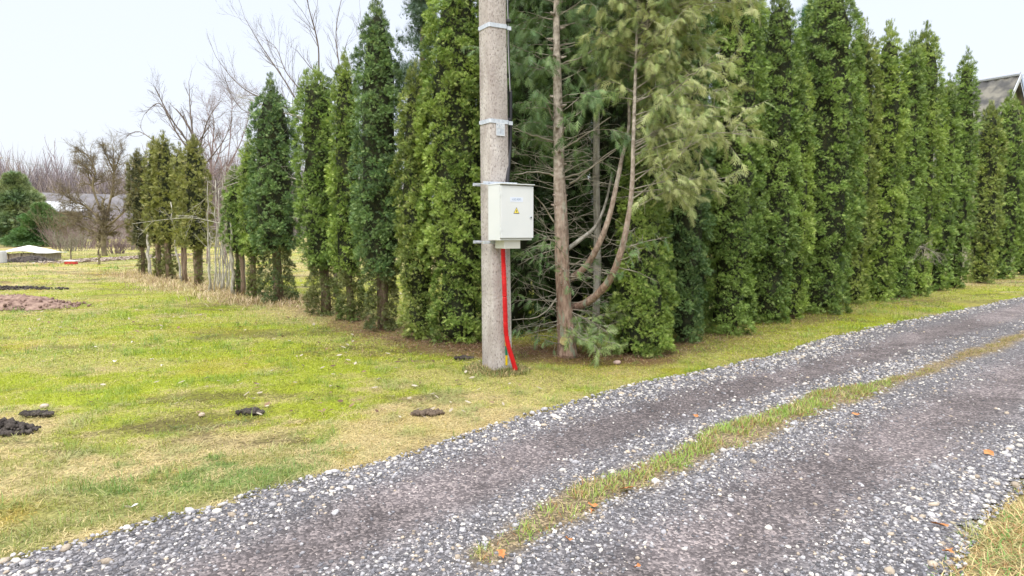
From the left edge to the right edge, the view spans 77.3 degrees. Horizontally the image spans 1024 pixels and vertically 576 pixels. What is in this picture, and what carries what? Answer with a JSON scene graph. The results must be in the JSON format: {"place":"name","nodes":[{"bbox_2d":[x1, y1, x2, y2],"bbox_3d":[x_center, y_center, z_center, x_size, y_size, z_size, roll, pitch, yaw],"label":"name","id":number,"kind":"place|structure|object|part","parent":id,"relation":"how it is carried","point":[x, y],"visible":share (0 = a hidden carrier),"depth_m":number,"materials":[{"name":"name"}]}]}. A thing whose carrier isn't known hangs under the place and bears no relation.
{"place":"outdoors","nodes":[
{"label":"outdoors","id":0,"kind":"place"},
{"bbox_2d":[43,193,132,238],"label":"barn","id":1,"kind":"structure","parent":0,"point":[116,199],"depth_m":108.51,"materials":[{"name":"grey paint"}]},
{"bbox_2d":[0,297,1023,575],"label":"gravel road","id":2,"kind":"structure","parent":0,"point":[408,502],"depth_m":3.73,"materials":[{"name":"grey gravel"}]},
{"bbox_2d":[497,549,504,557],"bbox_3d":[-0.045,1.209,2.919,0.052,0.013,0.093,11,6,1],"label":"fallen leaf","id":3,"kind":"object","parent":2,"relation":"on","point":[501,552],"visible":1,"depth_m":2.93,"materials":[{"name":"orange plant"}]},
{"bbox_2d":[931,522,948,526],"bbox_3d":[2.148,1.183,3.213,0.083,0.016,0.060,3,-10,27],"label":"fallen leaf","id":4,"kind":"object","parent":2,"relation":"on","point":[946,525],"visible":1,"depth_m":3.21,"materials":[{"name":"orange plant"}]},
{"bbox_2d":[984,449,993,455],"bbox_3d":[3.167,1.091,4.255,0.052,0.021,0.077,-22,13,-21],"label":"fallen leaf","id":5,"kind":"object","parent":2,"relation":"on","point":[987,451],"visible":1,"depth_m":4.26,"materials":[{"name":"orange plant"}]},
{"bbox_2d":[0,237,1023,575],"bbox_3d":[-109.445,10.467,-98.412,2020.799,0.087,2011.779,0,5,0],"label":"ground","id":6,"kind":"structure","parent":0,"point":[156,425],"depth_m":6.12,"materials":[{"name":"green plant"}]},
{"bbox_2d":[0,251,6,262],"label":"water barrel","id":7,"kind":"object","parent":6,"relation":"on","point":[3,256],"visible":1,"depth_m":29.27,"materials":[{"name":"white plastic"}]},
{"bbox_2d":[0,417,40,436],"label":"molehill","id":8,"kind":"object","parent":6,"relation":"on","point":[9,426],"visible":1,"depth_m":4.71,"materials":[{"name":"black soil"}]},
{"bbox_2d":[0,170,46,245],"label":"spruce tree","id":9,"kind":"object","parent":6,"relation":"on","point":[17,191],"visible":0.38,"depth_m":63.50,"materials":[{"name":"green plant"}]},
{"bbox_2d":[7,255,57,262],"bbox_3d":[-22.615,-1.365,30.125,3.290,0.349,1.146,0,5,0],"label":"soil mound","id":10,"kind":"object","parent":6,"relation":"on","point":[30,259],"visible":0.87,"depth_m":29.88,"materials":[{"name":"soil"}]},
{"bbox_2d":[0,285,68,289],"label":"soil mound","id":11,"kind":"object","parent":6,"relation":"on","point":[6,287],"visible":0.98,"depth_m":16.08,"materials":[{"name":"black soil"}]},
{"bbox_2d":[6,245,65,258],"bbox_3d":[-23.825,-1.765,31.961,2.201,0.727,1.501,0,5,-3],"label":"covered bed","id":12,"kind":"object","parent":6,"relation":"on","point":[45,252],"visible":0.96,"depth_m":31.52,"materials":[{"name":"white plastic"}]},
{"bbox_2d":[18,409,54,417],"bbox_3d":[-3.814,1.005,5.133,0.283,0.059,0.116,0,5,0],"label":"molehill","id":13,"kind":"object","parent":6,"relation":"on","point":[33,413],"visible":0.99,"depth_m":5.11,"materials":[{"name":"black soil"}]},
{"bbox_2d":[0,202,76,246],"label":"spruce tree","id":14,"kind":"object","parent":6,"relation":"on","point":[19,236],"visible":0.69,"depth_m":57.10,"materials":[{"name":"green plant"}]},
{"bbox_2d":[40,404,48,408],"bbox_3d":[-3.911,0.990,5.354,0.068,0.041,0.063,0,5,2],"label":"stone","id":15,"kind":"object","parent":6,"relation":"on","point":[44,405],"visible":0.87,"depth_m":5.33,"materials":[{"name":"beige stone"}]},
{"bbox_2d":[0,294,91,311],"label":"soil mound","id":16,"kind":"object","parent":6,"relation":"on","point":[25,302],"visible":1,"depth_m":12.43,"materials":[{"name":"brown soil"}]},
{"bbox_2d":[34,220,78,248],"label":"bare shrub","id":17,"kind":"object","parent":6,"relation":"on","point":[51,237],"visible":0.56,"depth_m":50.93,"materials":[{"name":"brown plant"}]},
{"bbox_2d":[47,201,85,245],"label":"shed","id":18,"kind":"structure","parent":6,"relation":"on","point":[53,203],"depth_m":60.79,"materials":[{"name":"grey wood"}]},
{"bbox_2d":[14,192,122,246],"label":"bare shrub","id":19,"kind":"object","parent":6,"relation":"on","point":[37,217],"visible":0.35,"depth_m":55.30,"materials":[{"name":"brown plant"}]},
{"bbox_2d":[46,229,93,250],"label":"bare shrub","id":20,"kind":"object","parent":6,"relation":"on","point":[75,242],"visible":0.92,"depth_m":45.13,"materials":[{"name":"brown plant"}]},
{"bbox_2d":[64,260,77,263],"bbox_3d":[-19.300,-1.127,28.014,0.470,0.170,0.270,-1,5,-6],"label":"box","id":21,"kind":"object","parent":6,"relation":"on","point":[70,261],"visible":0.94,"depth_m":27.89,"materials":[{"name":"red paint"}]},
{"bbox_2d":[61,223,110,248],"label":"bare shrub","id":22,"kind":"object","parent":6,"relation":"on","point":[91,244],"visible":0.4,"depth_m":50.94,"materials":[{"name":"brown plant"}]},
{"bbox_2d":[44,128,130,255],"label":"apple tree","id":23,"kind":"object","parent":6,"relation":"on","point":[102,234],"visible":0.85,"depth_m":36.71,"materials":[{"name":"brown plant"}]},
{"bbox_2d":[96,242,101,264],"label":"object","id":24,"kind":"object","parent":6,"relation":"on","point":[98,253],"visible":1,"depth_m":27.66,"materials":[{"name":"brown wood"}]},
{"bbox_2d":[53,196,149,246],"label":"bare shrub","id":25,"kind":"object","parent":6,"relation":"on","point":[122,232],"visible":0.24,"depth_m":55.51,"materials":[{"name":"brown plant"}]},
{"bbox_2d":[33,253,191,263],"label":"stone wall","id":26,"kind":"structure","parent":6,"relation":"on","point":[104,259],"depth_m":31.55,"materials":[{"name":"grey stone"}]},
{"bbox_2d":[106,236,130,253],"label":"bare shrub","id":27,"kind":"object","parent":6,"relation":"on","point":[117,246],"visible":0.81,"depth_m":40.65,"materials":[{"name":"brown plant"}]},
{"bbox_2d":[97,218,139,249],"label":"bare shrub","id":28,"kind":"object","parent":6,"relation":"on","point":[123,235],"visible":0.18,"depth_m":47.79,"materials":[{"name":"brown plant"}]},
{"bbox_2d":[123,148,151,274],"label":"thuja tree","id":29,"kind":"object","parent":6,"relation":"on","point":[133,198],"visible":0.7,"depth_m":21.29,"materials":[{"name":"green plant"}]},
{"bbox_2d":[135,204,151,274],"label":"young tree","id":30,"kind":"object","parent":6,"relation":"on","point":[148,260],"visible":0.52,"depth_m":21.29,"materials":[{"name":"grey plant"}]},
{"bbox_2d":[112,206,190,246],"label":"bare shrub","id":31,"kind":"object","parent":6,"relation":"on","point":[125,225],"visible":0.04,"depth_m":55.29,"materials":[{"name":"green plant"}]},
{"bbox_2d":[139,136,163,277],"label":"thuja tree","id":32,"kind":"object","parent":6,"relation":"on","point":[149,230],"visible":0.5,"depth_m":19.35,"materials":[{"name":"green plant"}]},
{"bbox_2d":[0,137,303,193],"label":"distant wood","id":33,"kind":"object","parent":6,"relation":"on","point":[60,160],"visible":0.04,"depth_m":154.59,"materials":[{"name":"brown plant"}]},
{"bbox_2d":[149,129,178,278],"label":"thuja tree","id":34,"kind":"object","parent":6,"relation":"on","point":[162,183],"visible":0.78,"depth_m":18.87,"materials":[{"name":"green plant"}]},
{"bbox_2d":[157,202,181,280],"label":"young tree","id":35,"kind":"object","parent":6,"relation":"on","point":[179,264],"visible":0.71,"depth_m":18.52,"materials":[{"name":"grey plant"}]},
{"bbox_2d":[102,68,243,273],"bbox_3d":[-11.601,-4.008,21.717,4.862,7.160,2.097,0,5,0],"label":"bare tree","id":36,"kind":"object","parent":6,"relation":"on","point":[186,123],"visible":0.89,"depth_m":21.55,"materials":[{"name":"brown plant"}]},
{"bbox_2d":[167,142,188,281],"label":"thuja tree","id":37,"kind":"object","parent":6,"relation":"on","point":[175,199],"visible":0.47,"depth_m":18.06,"materials":[{"name":"green plant"}]},
{"bbox_2d":[175,133,216,285],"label":"thuja tree","id":38,"kind":"object","parent":6,"relation":"on","point":[193,175],"visible":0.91,"depth_m":16.95,"materials":[{"name":"green plant"}]},
{"bbox_2d":[0,143,403,236],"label":"distant trees","id":39,"kind":"object","parent":6,"relation":"on","point":[40,184],"visible":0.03,"depth_m":142.43,"materials":[{"name":"brown plant"}]},
{"bbox_2d":[191,169,230,291],"bbox_3d":[-7.275,-1.437,15.785,1.309,3.074,2.162,0,5,0],"label":"bare shrub","id":40,"kind":"object","parent":6,"relation":"on","point":[221,281],"visible":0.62,"depth_m":15.62,"materials":[{"name":"grey plant"}]},
{"bbox_2d":[186,102,240,263],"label":"birch tree","id":41,"kind":"object","parent":6,"relation":"on","point":[210,161],"visible":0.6,"depth_m":28.67,"materials":[{"name":"grey plant"}]},
{"bbox_2d":[211,201,228,246],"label":"bare shrub","id":42,"kind":"object","parent":6,"relation":"on","point":[220,225],"visible":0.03,"depth_m":55.03,"materials":[{"name":"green plant"}]},
{"bbox_2d":[186,65,261,263],"bbox_3d":[-11.680,-5.210,26.537,4.451,8.433,3.328,0,5,0],"label":"birch tree","id":43,"kind":"object","parent":6,"relation":"on","point":[230,158],"visible":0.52,"depth_m":26.52,"materials":[{"name":"brown plant"}]},
{"bbox_2d":[220,223,235,294],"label":"young tree","id":44,"kind":"object","parent":6,"relation":"on","point":[233,276],"visible":0.86,"depth_m":14.59,"materials":[{"name":"grey plant"}]},
{"bbox_2d":[79,268,376,310],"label":"dry grass","id":45,"kind":"structure","parent":6,"relation":"on","point":[235,298],"depth_m":15.37,"materials":[{"name":"beige plant"}]},
{"bbox_2d":[217,164,245,294],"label":"thuja tree","id":46,"kind":"object","parent":6,"relation":"on","point":[230,204],"visible":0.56,"depth_m":14.46,"materials":[{"name":"green plant"}]},
{"bbox_2d":[219,253,245,290],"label":"young tree","id":47,"kind":"object","parent":6,"relation":"on","point":[244,267],"visible":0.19,"depth_m":14.90,"materials":[{"name":"grey plant"}]},
{"bbox_2d":[234,132,263,298],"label":"thuja tree","id":48,"kind":"object","parent":6,"relation":"on","point":[252,258],"visible":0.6,"depth_m":13.67,"materials":[{"name":"green plant"}]},
{"bbox_2d":[235,407,264,415],"bbox_3d":[-2.143,1.010,5.246,0.241,0.067,0.095,0,5,0],"label":"soil clod","id":49,"kind":"object","parent":6,"relation":"on","point":[249,411],"visible":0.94,"depth_m":5.22,"materials":[{"name":"black soil"}]},
{"bbox_2d":[242,72,304,303],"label":"thuja tree","id":50,"kind":"object","parent":6,"relation":"on","point":[273,236],"visible":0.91,"depth_m":12.91,"materials":[{"name":"green plant"}]},
{"bbox_2d":[196,0,369,296],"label":"bare tree","id":51,"kind":"object","parent":6,"relation":"on","point":[279,72],"visible":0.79,"depth_m":13.95,"materials":[{"name":"brown plant"}]},
{"bbox_2d":[133,84,304,248],"bbox_3d":[-6.606,-2.729,14.633,7.270,3.852,1.318,4,6,36],"label":"bare branch","id":52,"kind":"object","parent":51,"relation":"attached to","point":[291,177],"visible":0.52,"depth_m":14.45,"materials":[{"name":"grey plant"}]},
{"bbox_2d":[3,272,563,417],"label":"leaf litter","id":53,"kind":"object","parent":6,"relation":"on","point":[376,410],"visible":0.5,"depth_m":6.78,"materials":[{"name":"brown plant"}]},
{"bbox_2d":[289,61,342,315],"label":"thuja tree","id":54,"kind":"object","parent":6,"relation":"on","point":[313,131],"visible":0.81,"depth_m":10.89,"materials":[{"name":"green plant"}]},
{"bbox_2d":[324,46,367,322],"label":"thuja tree","id":55,"kind":"object","parent":6,"relation":"on","point":[346,267],"visible":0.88,"depth_m":10.25,"materials":[{"name":"green plant"}]},
{"bbox_2d":[343,0,406,331],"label":"thuja tree","id":56,"kind":"object","parent":6,"relation":"on","point":[377,98],"visible":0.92,"depth_m":9.24,"materials":[{"name":"green plant"}]},
{"bbox_2d":[387,56,440,340],"bbox_3d":[-1.304,-1.168,8.733,0.780,3.894,0.782,0,5,0],"label":"thuja tree","id":57,"kind":"object","parent":6,"relation":"on","point":[415,280],"visible":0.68,"depth_m":8.59,"materials":[{"name":"green plant"}]},
{"bbox_2d":[393,0,439,121],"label":"pine tree","id":58,"kind":"object","parent":6,"relation":"on","point":[416,8],"visible":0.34,"depth_m":16.24,"materials":[{"name":"green plant"}]},
{"bbox_2d":[410,408,444,416],"bbox_3d":[-0.701,1.033,5.320,0.290,0.060,0.158,0,5,0],"label":"soil clod","id":59,"kind":"object","parent":6,"relation":"on","point":[427,412],"visible":0.98,"depth_m":5.29,"materials":[{"name":"brown soil"}]},
{"bbox_2d":[412,0,481,345],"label":"thuja tree","id":60,"kind":"object","parent":6,"relation":"on","point":[453,168],"visible":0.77,"depth_m":8.14,"materials":[{"name":"green plant"}]},
{"bbox_2d":[454,355,473,360],"bbox_3d":[-0.564,0.814,7.482,0.243,0.060,0.094,0,5,0],"label":"soil clod","id":61,"kind":"object","parent":6,"relation":"on","point":[462,357],"visible":0.99,"depth_m":7.46,"materials":[{"name":"black soil"}]},
{"bbox_2d":[478,0,512,371],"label":"utility pole","id":62,"kind":"object","parent":6,"relation":"on","point":[494,121],"visible":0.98,"depth_m":6.68,"materials":[{"name":"concrete"}]},
{"bbox_2d":[473,181,534,248],"bbox_3d":[-0.109,-0.761,6.699,0.457,0.686,0.564,-3,6,-33],"label":"electrical cabinet","id":63,"kind":"object","parent":62,"relation":"attached to","point":[510,215],"visible":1,"depth_m":6.50,"materials":[{"name":"beige metal"}]},
{"bbox_2d":[501,249,517,369],"bbox_3d":[-0.037,0.220,6.756,0.195,1.324,0.096,-2,6,-25],"label":"conduit","id":64,"kind":"object","parent":63,"relation":"attached to","point":[505,311],"visible":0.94,"depth_m":6.73,"materials":[{"name":"red plastic"}]},
{"bbox_3d":[0.051,-0.770,6.494,0.401,0.524,0.028,-3,6,-33],"label":"door","id":65,"kind":"part","parent":63,"relation":"part of","materials":[{"name":"white metal"}]},
{"bbox_2d":[505,249,507,364],"bbox_3d":[-0.067,0.208,6.820,0.036,1.250,0.020,-3,6,-33],"label":"earthing strip","id":66,"kind":"object","parent":62,"relation":"attached to","point":[506,359],"visible":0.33,"depth_m":6.86,"materials":[{"name":"yellow"}]},
{"bbox_2d":[505,91,511,181],"bbox_3d":[-0.034,-1.566,6.749,0.048,1.027,0.192,1,5,13],"label":"cable sheath","id":67,"kind":"object","parent":62,"relation":"attached to","point":[509,133],"visible":0.85,"depth_m":6.77,"materials":[{"name":"black plastic"}]},
{"bbox_2d":[507,0,509,90],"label":"power cable","id":68,"kind":"object","parent":62,"relation":"attached to","point":[508,48],"visible":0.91,"depth_m":6.71,"materials":[{"name":"black plastic"}]},
{"bbox_2d":[508,0,510,90],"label":"power cable","id":69,"kind":"object","parent":62,"relation":"attached to","point":[509,45],"visible":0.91,"depth_m":6.72,"materials":[{"name":"grey plastic"}]},
{"bbox_2d":[461,361,531,376],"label":"dry grass","id":70,"kind":"structure","parent":6,"relation":"on","point":[478,368],"depth_m":6.81,"materials":[{"name":"beige plant"}]},
{"bbox_2d":[471,0,562,337],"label":"thuja tree","id":71,"kind":"object","parent":6,"relation":"on","point":[519,94],"visible":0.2,"depth_m":8.88,"materials":[{"name":"green plant"}]},
{"bbox_2d":[528,0,606,327],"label":"thuja tree","id":72,"kind":"object","parent":6,"relation":"on","point":[573,192],"visible":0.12,"depth_m":9.53,"materials":[{"name":"green plant"}]},
{"bbox_2d":[540,3,626,334],"bbox_3d":[1.108,-2.308,8.544,1.458,6.054,1.407,0,5,0],"label":"dead tree","id":73,"kind":"object","parent":6,"relation":"on","point":[596,201],"visible":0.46,"depth_m":8.65,"materials":[{"name":"brown plant"}]},
{"bbox_2d":[460,0,777,366],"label":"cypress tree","id":74,"kind":"object","parent":6,"relation":"on","point":[654,33],"visible":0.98,"depth_m":7.12,"materials":[{"name":"green plant"}]},
{"bbox_2d":[572,0,681,327],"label":"thuja tree","id":75,"kind":"object","parent":6,"relation":"on","point":[618,111],"visible":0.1,"depth_m":9.38,"materials":[{"name":"green plant"}]},
{"bbox_2d":[235,275,1022,369],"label":"needle litter","id":76,"kind":"object","parent":6,"relation":"on","point":[517,348],"visible":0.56,"depth_m":8.34,"materials":[{"name":"brown plant"}]},
{"bbox_2d":[603,123,680,358],"bbox_3d":[1.566,-0.543,7.670,0.964,2.852,0.955,0,5,0],"label":"thuja tree","id":77,"kind":"object","parent":6,"relation":"on","point":[643,331],"visible":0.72,"depth_m":7.51,"materials":[{"name":"green plant"}]},
{"bbox_2d":[659,0,720,343],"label":"thuja tree","id":78,"kind":"object","parent":6,"relation":"on","point":[688,245],"visible":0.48,"depth_m":8.26,"materials":[{"name":"green plant"}]},
{"bbox_2d":[657,0,723,324],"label":"thuja tree","id":79,"kind":"object","parent":6,"relation":"on","point":[702,274],"visible":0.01,"depth_m":9.95,"materials":[{"name":"green plant"}]},
{"bbox_2d":[702,0,774,336],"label":"thuja tree","id":80,"kind":"object","parent":6,"relation":"on","point":[732,246],"visible":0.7,"depth_m":8.80,"materials":[{"name":"green plant"}]},
{"bbox_2d":[704,5,784,312],"bbox_3d":[4.199,-2.168,11.272,1.808,5.552,1.812,0,5,0],"label":"thuja tree","id":81,"kind":"object","parent":6,"relation":"on","point":[745,298],"visible":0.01,"depth_m":10.98,"materials":[{"name":"green plant"}]},
{"bbox_2d":[746,0,808,323],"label":"thuja tree","id":82,"kind":"object","parent":6,"relation":"on","point":[781,48],"visible":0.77,"depth_m":9.98,"materials":[{"name":"green plant"}]},
{"bbox_2d":[780,57,820,319],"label":"thuja tree","id":83,"kind":"object","parent":6,"relation":"on","point":[805,206],"visible":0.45,"depth_m":10.49,"materials":[{"name":"green plant"}]},
{"bbox_2d":[782,27,849,306],"bbox_3d":[5.707,-2.284,12.436,1.751,5.588,1.791,4,7,40],"label":"thuja tree","id":84,"kind":"object","parent":6,"relation":"on","point":[842,264],"depth_m":12.10,"materials":[{"name":"green plant"}]},
{"bbox_2d":[792,0,851,54],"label":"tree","id":85,"kind":"object","parent":6,"relation":"on","point":[802,10],"visible":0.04,"depth_m":14.06,"materials":[{"name":"green plant"}]},
{"bbox_2d":[791,0,870,315],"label":"thuja tree","id":86,"kind":"object","parent":6,"relation":"on","point":[832,66],"visible":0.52,"depth_m":11.10,"materials":[{"name":"green plant"}]},
{"bbox_2d":[836,16,885,304],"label":"thuja tree","id":87,"kind":"object","parent":6,"relation":"on","point":[858,284],"visible":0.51,"depth_m":12.54,"materials":[{"name":"green plant"}]},
{"bbox_2d":[857,18,913,302],"bbox_3d":[7.762,-2.597,13.386,1.077,5.959,1.100,0,5,0],"label":"thuja tree","id":88,"kind":"object","parent":6,"relation":"on","point":[882,248],"visible":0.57,"depth_m":13.14,"materials":[{"name":"green plant"}]},
{"bbox_2d":[908,244,954,265],"bbox_3d":[8.189,-0.621,12.562,0.788,0.543,0.634,-2,5,-17],"label":"dead branch","id":89,"kind":"object","parent":88,"relation":"hanging from","point":[920,246],"visible":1,"depth_m":12.61,"materials":[{"name":"grey plant"}]},
{"bbox_2d":[886,30,931,298],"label":"thuja tree","id":90,"kind":"object","parent":6,"relation":"on","point":[910,234],"visible":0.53,"depth_m":13.79,"materials":[{"name":"green plant"}]},
{"bbox_2d":[907,20,952,296],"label":"thuja tree","id":91,"kind":"object","parent":6,"relation":"on","point":[934,137],"visible":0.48,"depth_m":14.26,"materials":[{"name":"green plant"}]},
{"bbox_2d":[926,72,964,290],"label":"thuja tree","id":92,"kind":"object","parent":6,"relation":"on","point":[939,270],"visible":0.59,"depth_m":15.39,"materials":[{"name":"green plant"}]},
{"bbox_2d":[944,45,983,288],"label":"thuja tree","id":93,"kind":"object","parent":6,"relation":"on","point":[968,135],"visible":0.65,"depth_m":16.07,"materials":[{"name":"green plant"}]},
{"bbox_2d":[924,482,1023,575],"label":"verge grass","id":94,"kind":"structure","parent":6,"relation":"on","point":[997,535],"depth_m":3.03,"materials":[{"name":"plant"}]},
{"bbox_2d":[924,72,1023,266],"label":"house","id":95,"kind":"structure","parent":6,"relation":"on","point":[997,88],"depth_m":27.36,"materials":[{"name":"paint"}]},
{"bbox_2d":[964,99,1009,283],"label":"thuja tree","id":96,"kind":"object","parent":6,"relation":"on","point":[989,174],"visible":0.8,"depth_m":17.87,"materials":[{"name":"green plant"}]},
{"bbox_2d":[989,89,1023,279],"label":"thuja tree","id":97,"kind":"object","parent":6,"relation":"on","point":[1013,126],"visible":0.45,"depth_m":19.28,"materials":[{"name":"green plant"}]},
{"bbox_2d":[1011,130,1023,274],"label":"thuja tree","id":98,"kind":"object","parent":6,"relation":"on","point":[1020,250],"visible":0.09,"depth_m":20.99,"materials":[{"name":"green plant"}]},
{"bbox_2d":[0,0,1023,225],"label":"sky","id":99,"kind":"structure","parent":0,"point":[68,67],"materials":[{"name":"white"}]},
{"bbox_2d":[469,331,1023,562],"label":"grass strip","id":100,"kind":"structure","parent":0,"point":[867,389],"depth_m":4.65,"materials":[{"name":"green plant"}]}
]}

